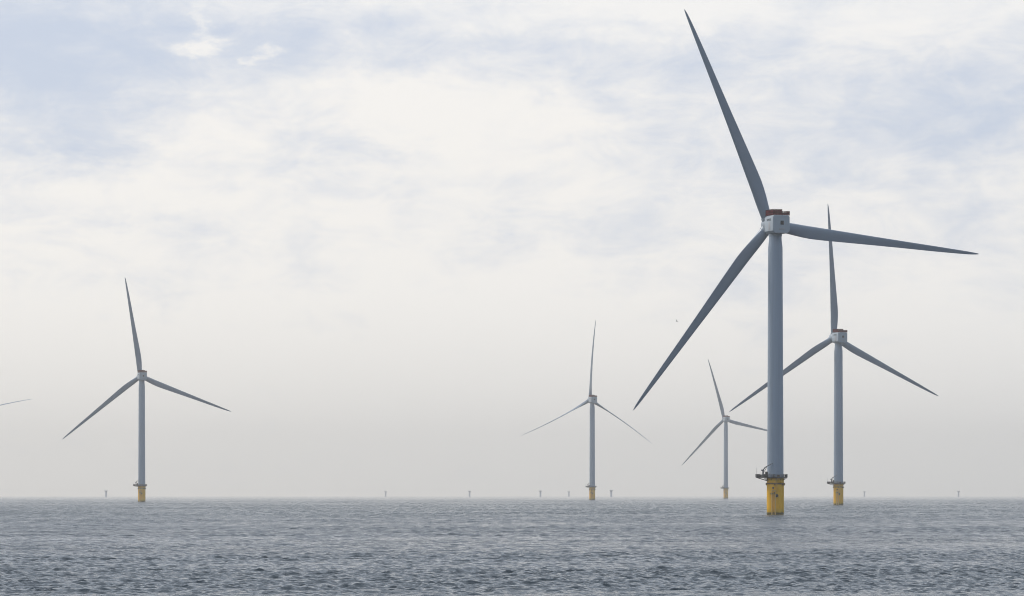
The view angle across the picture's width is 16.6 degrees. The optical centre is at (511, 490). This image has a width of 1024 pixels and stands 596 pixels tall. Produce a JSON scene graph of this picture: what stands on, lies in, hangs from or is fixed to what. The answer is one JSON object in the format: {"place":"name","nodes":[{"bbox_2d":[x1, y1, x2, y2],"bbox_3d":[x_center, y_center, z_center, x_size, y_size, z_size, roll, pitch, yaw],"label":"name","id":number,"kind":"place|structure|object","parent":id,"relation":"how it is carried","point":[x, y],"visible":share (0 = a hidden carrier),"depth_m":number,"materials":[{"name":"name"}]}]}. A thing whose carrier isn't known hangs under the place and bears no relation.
{"place":"outdoors","nodes":[
{"label":"outdoors","id":0,"kind":"place"},
{"bbox_2d":[0,496,1023,595],"bbox_3d":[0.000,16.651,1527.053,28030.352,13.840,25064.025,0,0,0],"label":"sea","id":1,"kind":"structure","parent":0,"point":[495,546],"depth_m":642.05,"materials":[{"name":"liquid"}]},
{"bbox_2d":[63,278,230,501],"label":"wind turbine","id":2,"kind":"object","parent":1,"relation":"in","point":[141,377],"visible":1,"depth_m":3507.24,"materials":[{"name":"paint"}]},
{"bbox_2d":[523,321,650,499],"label":"wind turbine","id":3,"kind":"object","parent":1,"relation":"in","point":[592,400],"visible":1,"depth_m":4397.52,"materials":[{"name":"paint"}]},
{"bbox_2d":[682,360,766,497],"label":"wind turbine","id":4,"kind":"object","parent":1,"relation":"in","point":[725,419],"visible":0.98,"depth_m":5567.38,"materials":[{"name":"paint"}]},
{"bbox_2d":[633,9,977,514],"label":"wind turbine","id":5,"kind":"object","parent":1,"relation":"in","point":[776,224],"visible":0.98,"depth_m":1515.67,"materials":[{"name":"grey paint"}]},
{"bbox_2d":[730,206,937,504],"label":"wind turbine","id":6,"kind":"object","parent":1,"relation":"in","point":[837,338],"visible":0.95,"depth_m":2626.52,"materials":[{"name":"paint"}]},
{"bbox_2d":[0,0,1023,496],"label":"sky","id":7,"kind":"structure","parent":0,"point":[390,240],"materials":[{"name":"white"}]}
]}

